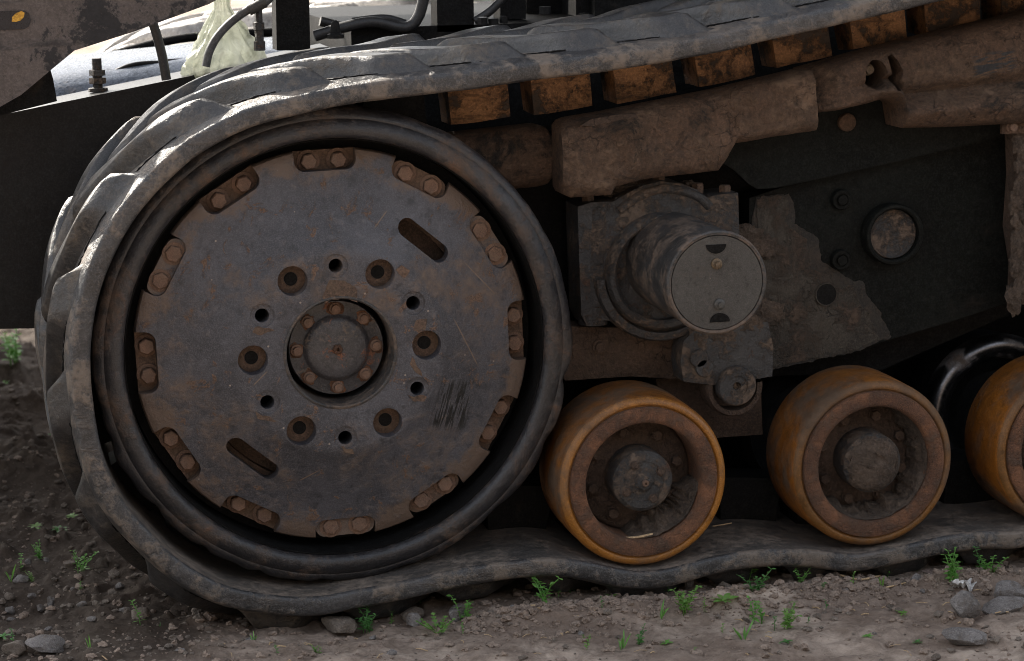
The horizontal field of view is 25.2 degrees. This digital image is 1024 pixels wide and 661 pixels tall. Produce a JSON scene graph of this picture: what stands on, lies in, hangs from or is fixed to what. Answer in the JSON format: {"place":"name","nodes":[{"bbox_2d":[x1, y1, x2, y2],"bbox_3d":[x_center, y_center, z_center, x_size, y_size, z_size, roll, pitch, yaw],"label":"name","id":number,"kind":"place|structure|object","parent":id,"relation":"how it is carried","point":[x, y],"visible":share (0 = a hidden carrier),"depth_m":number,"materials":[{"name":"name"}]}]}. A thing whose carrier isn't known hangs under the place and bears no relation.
{"place":"outdoors","nodes":[
{"label":"outdoors","id":0,"kind":"place"},
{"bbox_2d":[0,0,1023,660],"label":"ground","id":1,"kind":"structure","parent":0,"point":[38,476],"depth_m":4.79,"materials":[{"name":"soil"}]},
{"bbox_2d":[0,632,10,639],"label":"weed","id":2,"kind":"object","parent":1,"relation":"on","point":[3,635],"visible":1,"depth_m":4.72,"materials":[{"name":"green plant"}]},
{"bbox_2d":[0,332,11,343],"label":"weed","id":3,"kind":"object","parent":1,"relation":"on","point":[8,338],"visible":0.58,"depth_m":7.43,"materials":[{"name":"green plant"}]},
{"bbox_2d":[4,592,14,599],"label":"stone","id":4,"kind":"object","parent":1,"relation":"on","point":[9,596],"visible":1,"depth_m":5.03,"materials":[{"name":"grey stone"}]},
{"bbox_2d":[5,606,14,613],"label":"stone","id":5,"kind":"object","parent":1,"relation":"on","point":[10,610],"visible":1,"depth_m":4.96,"materials":[{"name":"grey stone"}]},
{"bbox_2d":[6,565,15,580],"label":"weed","id":6,"kind":"object","parent":1,"relation":"on","point":[12,573],"visible":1,"depth_m":5.14,"materials":[{"name":"green plant"}]},
{"bbox_2d":[0,329,22,365],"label":"weed","id":7,"kind":"object","parent":1,"relation":"on","point":[16,353],"visible":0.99,"depth_m":7.12,"materials":[{"name":"green plant"}]},
{"bbox_2d":[1,640,26,655],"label":"stone","id":8,"kind":"object","parent":1,"relation":"on","point":[17,647],"visible":1,"depth_m":4.62,"materials":[{"name":"stone"}]},
{"bbox_2d":[16,628,23,634],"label":"stone","id":9,"kind":"object","parent":1,"relation":"on","point":[20,631],"visible":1,"depth_m":4.76,"materials":[{"name":"stone"}]},
{"bbox_2d":[13,574,29,582],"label":"stone","id":10,"kind":"object","parent":1,"relation":"on","point":[20,578],"visible":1,"depth_m":5.13,"materials":[{"name":"grey stone"}]},
{"bbox_2d":[24,558,31,563],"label":"stone","id":11,"kind":"object","parent":1,"relation":"on","point":[28,561],"visible":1,"depth_m":5.25,"materials":[{"name":"grey stone"}]},
{"bbox_2d":[27,571,34,581],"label":"weed","id":12,"kind":"object","parent":1,"relation":"on","point":[31,578],"visible":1,"depth_m":5.13,"materials":[{"name":"green plant"}]},
{"bbox_2d":[27,593,35,598],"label":"stone","id":13,"kind":"object","parent":1,"relation":"on","point":[31,595],"visible":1,"depth_m":5.05,"materials":[{"name":"grey stone"}]},
{"bbox_2d":[28,522,40,528],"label":"weed","id":14,"kind":"object","parent":1,"relation":"on","point":[35,525],"visible":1,"depth_m":5.47,"materials":[{"name":"green plant"}]},
{"bbox_2d":[31,539,43,558],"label":"weed","id":15,"kind":"object","parent":1,"relation":"on","point":[38,554],"visible":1,"depth_m":5.30,"materials":[{"name":"green plant"}]},
{"bbox_2d":[37,604,44,611],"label":"stone","id":16,"kind":"object","parent":1,"relation":"on","point":[40,607],"visible":1,"depth_m":4.94,"materials":[{"name":"grey stone"}]},
{"bbox_2d":[25,634,64,652],"bbox_3d":[-0.944,0.637,4.637,0.082,0.042,0.054,-3,11,-11],"label":"stone","id":17,"kind":"object","parent":1,"relation":"on","point":[45,643],"visible":1,"depth_m":4.62,"materials":[{"name":"grey stone"}]},
{"bbox_2d":[47,596,54,605],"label":"stone","id":18,"kind":"object","parent":1,"relation":"on","point":[50,600],"visible":0.97,"depth_m":5.00,"materials":[{"name":"grey stone"}]},
{"bbox_2d":[52,525,66,532],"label":"weed","id":19,"kind":"object","parent":1,"relation":"on","point":[57,529],"visible":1,"depth_m":5.48,"materials":[{"name":"green plant"}]},
{"bbox_2d":[63,586,69,591],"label":"stone","id":20,"kind":"object","parent":1,"relation":"on","point":[66,588],"visible":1,"depth_m":5.07,"materials":[{"name":"grey stone"}]},
{"bbox_2d":[63,560,75,567],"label":"stone","id":21,"kind":"object","parent":1,"relation":"on","point":[68,563],"visible":1,"depth_m":5.21,"materials":[{"name":"stone"}]},
{"bbox_2d":[66,513,77,517],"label":"weed","id":22,"kind":"object","parent":1,"relation":"on","point":[72,515],"visible":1,"depth_m":5.58,"materials":[{"name":"green plant"}]},
{"bbox_2d":[76,590,83,595],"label":"stone","id":23,"kind":"object","parent":1,"relation":"on","point":[79,592],"visible":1,"depth_m":5.02,"materials":[{"name":"stone"}]},
{"bbox_2d":[76,601,87,606],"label":"stone","id":24,"kind":"object","parent":1,"relation":"on","point":[81,603],"visible":1,"depth_m":4.93,"materials":[{"name":"grey stone"}]},
{"bbox_2d":[70,550,98,571],"bbox_3d":[-0.965,0.525,5.170,0.044,0.060,0.066,-11,15,-44],"label":"weed","id":25,"kind":"object","parent":1,"relation":"on","point":[82,567],"visible":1,"depth_m":5.18,"materials":[{"name":"green plant"}]},
{"bbox_2d":[81,522,88,529],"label":"stone","id":26,"kind":"object","parent":1,"relation":"on","point":[84,525],"visible":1,"depth_m":5.51,"materials":[{"name":"grey stone"}]},
{"bbox_2d":[86,616,96,621],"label":"stone","id":27,"kind":"object","parent":1,"relation":"on","point":[92,618],"visible":1,"depth_m":4.79,"materials":[{"name":"grey stone"}]},
{"bbox_2d":[95,557,107,567],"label":"stone","id":28,"kind":"object","parent":1,"relation":"on","point":[101,562],"visible":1,"depth_m":5.22,"materials":[{"name":"stone"}]},
{"bbox_2d":[108,569,119,578],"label":"stone","id":29,"kind":"object","parent":1,"relation":"on","point":[113,573],"visible":1,"depth_m":5.15,"materials":[{"name":"stone"}]},
{"bbox_2d":[115,582,124,588],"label":"stone","id":30,"kind":"object","parent":1,"relation":"on","point":[119,585],"visible":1,"depth_m":5.06,"materials":[{"name":"grey stone"}]},
{"bbox_2d":[129,599,146,624],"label":"weed","id":31,"kind":"object","parent":1,"relation":"on","point":[138,613],"visible":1,"depth_m":4.77,"materials":[{"name":"green plant"}]},
{"bbox_2d":[131,607,149,618],"bbox_3d":[-0.780,0.594,4.822,0.039,0.024,0.031,-2,11,-5],"label":"stone","id":32,"kind":"object","parent":1,"relation":"on","point":[145,612],"visible":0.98,"depth_m":4.81,"materials":[{"name":"stone"}]},
{"bbox_2d":[310,644,321,653],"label":"weed","id":33,"kind":"object","parent":1,"relation":"on","point":[315,650],"visible":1,"depth_m":4.61,"materials":[{"name":"green plant"}]},
{"bbox_2d":[321,616,357,632],"bbox_3d":[-0.359,0.615,4.786,0.053,0.038,0.070,-9,14,-35],"label":"stone","id":34,"kind":"object","parent":1,"relation":"on","point":[340,624],"visible":1,"depth_m":4.77,"materials":[{"name":"stone"}]},
{"bbox_2d":[355,606,376,632],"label":"weed","id":35,"kind":"object","parent":1,"relation":"on","point":[367,622],"visible":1,"depth_m":4.77,"materials":[{"name":"green plant"}]},
{"bbox_2d":[386,649,396,654],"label":"stone","id":36,"kind":"object","parent":1,"relation":"on","point":[391,652],"visible":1,"depth_m":4.56,"materials":[{"name":"grey stone"}]},
{"bbox_2d":[402,606,423,621],"bbox_3d":[-0.211,0.601,4.830,0.045,0.033,0.042,1,11,9],"label":"stone","id":37,"kind":"object","parent":1,"relation":"on","point":[418,610],"visible":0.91,"depth_m":4.83,"materials":[{"name":"grey stone"}]},
{"bbox_2d":[406,613,420,626],"bbox_3d":[-0.206,0.606,4.798,0.032,0.032,0.017,-3,11,-10],"label":"stone","id":38,"kind":"object","parent":1,"relation":"on","point":[412,619],"visible":0.98,"depth_m":4.79,"materials":[{"name":"grey stone"}]},
{"bbox_2d":[416,612,455,633],"bbox_3d":[-0.159,0.610,4.741,0.076,0.040,0.081,3,12,19],"label":"weed","id":39,"kind":"object","parent":1,"relation":"on","point":[441,626],"visible":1,"depth_m":4.75,"materials":[{"name":"green plant"}]},
{"bbox_2d":[449,603,465,621],"bbox_3d":[-0.115,0.595,4.821,0.036,0.039,0.033,-1,11,2],"label":"stone","id":40,"kind":"object","parent":1,"relation":"on","point":[453,613],"visible":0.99,"depth_m":4.81,"materials":[{"name":"grey stone"}]},
{"bbox_2d":[446,594,472,620],"bbox_3d":[-0.109,0.583,4.798,0.060,0.058,0.040,0,11,5],"label":"weed","id":41,"kind":"object","parent":1,"relation":"on","point":[467,604],"visible":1,"depth_m":4.80,"materials":[{"name":"green plant"}]},
{"bbox_2d":[0,0,1023,628],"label":"crawler machine","id":42,"kind":"object","parent":1,"relation":"on","point":[380,308],"visible":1,"depth_m":4.88,"materials":[{"name":"rubber"}]},
{"bbox_2d":[180,0,266,78],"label":"plastic bag","id":43,"kind":"object","parent":42,"relation":"attached to","point":[234,47],"visible":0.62,"depth_m":5.16,"materials":[{"name":"white plastic"}]},
{"bbox_2d":[628,533,652,537],"bbox_3d":[0.280,0.440,4.923,0.085,0.013,0.007,-3,11,-13],"label":"straw","id":44,"kind":"object","parent":42,"relation":"on","point":[641,536],"visible":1,"depth_m":4.92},
{"bbox_2d":[531,575,562,602],"bbox_3d":[0.070,0.543,4.828,0.040,0.089,0.139,-8,13,-34],"label":"weed","id":45,"kind":"object","parent":1,"relation":"on","point":[543,592],"visible":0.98,"depth_m":4.84,"materials":[{"name":"green plant"}]},
{"bbox_2d":[102,570,1020,660],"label":"plant litter","id":46,"kind":"object","parent":1,"relation":"on","point":[654,651],"visible":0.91,"depth_m":4.68,"materials":[{"name":"plant"}]},
{"bbox_2d":[584,635,589,647],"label":"weed","id":47,"kind":"object","parent":1,"relation":"on","point":[587,643],"visible":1,"depth_m":4.60,"materials":[{"name":"green plant"}]},
{"bbox_2d":[618,630,629,649],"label":"weed","id":48,"kind":"object","parent":1,"relation":"on","point":[622,642],"visible":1,"depth_m":4.62,"materials":[{"name":"green plant"}]},
{"bbox_2d":[636,623,646,644],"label":"weed","id":49,"kind":"object","parent":1,"relation":"on","point":[639,640],"visible":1,"depth_m":4.63,"materials":[{"name":"green plant"}]},
{"bbox_2d":[660,600,669,618],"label":"weed","id":50,"kind":"object","parent":1,"relation":"on","point":[662,613],"visible":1,"depth_m":4.78,"materials":[{"name":"green plant"}]},
{"bbox_2d":[669,585,701,615],"bbox_3d":[0.362,0.565,4.786,0.060,0.066,0.052,-9,14,-38],"label":"weed","id":51,"kind":"object","parent":1,"relation":"on","point":[686,601],"visible":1,"depth_m":4.79,"materials":[{"name":"green plant"}]},
{"bbox_2d":[685,580,693,588],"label":"stone","id":52,"kind":"object","parent":1,"relation":"on","point":[689,584],"visible":0.68,"depth_m":5.00,"materials":[{"name":"stone"}]},
{"bbox_2d":[718,581,731,586],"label":"stone","id":53,"kind":"object","parent":1,"relation":"on","point":[723,584],"visible":0.63,"depth_m":4.98,"materials":[{"name":"grey stone"}]},
{"bbox_2d":[714,593,737,602],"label":"weed","id":54,"kind":"object","parent":1,"relation":"on","point":[725,597],"visible":1,"depth_m":4.85,"materials":[{"name":"green plant"}]},
{"bbox_2d":[733,619,753,639],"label":"weed","id":55,"kind":"object","parent":1,"relation":"on","point":[745,633],"visible":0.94,"depth_m":4.67,"materials":[{"name":"green plant"}]},
{"bbox_2d":[745,595,764,624],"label":"weed","id":56,"kind":"object","parent":1,"relation":"on","point":[760,610],"visible":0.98,"depth_m":4.76,"materials":[{"name":"green plant"}]},
{"bbox_2d":[739,567,775,591],"bbox_3d":[0.521,0.533,4.884,0.087,0.059,0.036,-1,11,2],"label":"weed","id":57,"kind":"object","parent":1,"relation":"on","point":[757,587],"visible":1,"depth_m":4.89,"materials":[{"name":"green plant"}]},
{"bbox_2d":[780,601,801,629],"bbox_3d":[0.569,0.584,4.700,0.041,0.061,0.063,-2,11,-4],"label":"weed","id":58,"kind":"object","parent":1,"relation":"on","point":[787,621],"visible":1,"depth_m":4.70,"materials":[{"name":"green plant"}]},
{"bbox_2d":[793,567,810,582],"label":"weed","id":59,"kind":"object","parent":1,"relation":"on","point":[804,576],"visible":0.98,"depth_m":5.00,"materials":[{"name":"green plant"}]},
{"bbox_2d":[840,574,880,579],"bbox_3d":[0.776,0.544,5.042,0.107,0.020,0.043,-6,12,-24],"label":"straw","id":60,"kind":"object","parent":1,"relation":"on","point":[861,578],"visible":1,"depth_m":5.03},
{"bbox_2d":[910,573,920,579],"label":"stone","id":61,"kind":"object","parent":1,"relation":"on","point":[916,576],"visible":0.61,"depth_m":5.01,"materials":[{"name":"grey stone"}]},
{"bbox_2d":[921,568,932,573],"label":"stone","id":62,"kind":"object","parent":1,"relation":"on","point":[927,570],"visible":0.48,"depth_m":5.09,"materials":[{"name":"grey stone"}]},
{"bbox_2d":[941,547,962,581],"bbox_3d":[0.955,0.511,4.963,0.044,0.074,0.101,6,13,30],"label":"weed","id":63,"kind":"object","parent":1,"relation":"on","point":[952,569],"visible":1,"depth_m":4.96,"materials":[{"name":"green plant"}]},
{"bbox_2d":[951,578,976,590],"bbox_3d":[0.970,0.545,4.932,0.055,0.030,0.034,-3,11,-13],"label":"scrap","id":64,"kind":"object","parent":1,"relation":"on","point":[961,583],"visible":0.99,"depth_m":4.93,"materials":[{"name":"white paper"}]},
{"bbox_2d":[942,627,986,645],"bbox_3d":[0.909,0.615,4.614,0.090,0.034,0.059,1,11,12],"label":"stone","id":65,"kind":"object","parent":1,"relation":"on","point":[964,636],"visible":1,"depth_m":4.60,"materials":[{"name":"grey stone"}]},
{"bbox_2d":[950,590,980,617],"bbox_3d":[0.937,0.565,4.736,0.064,0.056,0.043,-2,11,-3],"label":"stone","id":66,"kind":"object","parent":1,"relation":"on","point":[966,604],"visible":1,"depth_m":4.72,"materials":[{"name":"grey stone"}]},
{"bbox_2d":[973,546,984,567],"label":"weed","id":67,"kind":"object","parent":1,"relation":"on","point":[978,560],"visible":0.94,"depth_m":5.07,"materials":[{"name":"green plant"}]},
{"bbox_2d":[978,555,1008,572],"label":"weed","id":68,"kind":"object","parent":1,"relation":"on","point":[988,564],"visible":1,"depth_m":5.01,"materials":[{"name":"green plant"}]},
{"bbox_2d":[981,596,1023,614],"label":"stone","id":69,"kind":"object","parent":1,"relation":"on","point":[1004,604],"visible":0.99,"depth_m":4.76,"materials":[{"name":"grey stone"}]},
{"bbox_2d":[993,580,1023,597],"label":"stone","id":70,"kind":"object","parent":1,"relation":"on","point":[1008,588],"visible":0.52,"depth_m":4.86,"materials":[{"name":"grey stone"}]},
{"bbox_2d":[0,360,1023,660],"bbox_3d":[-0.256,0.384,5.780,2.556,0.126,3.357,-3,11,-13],"label":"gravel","id":71,"kind":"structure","parent":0,"point":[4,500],"depth_m":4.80,"materials":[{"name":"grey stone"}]}
]}

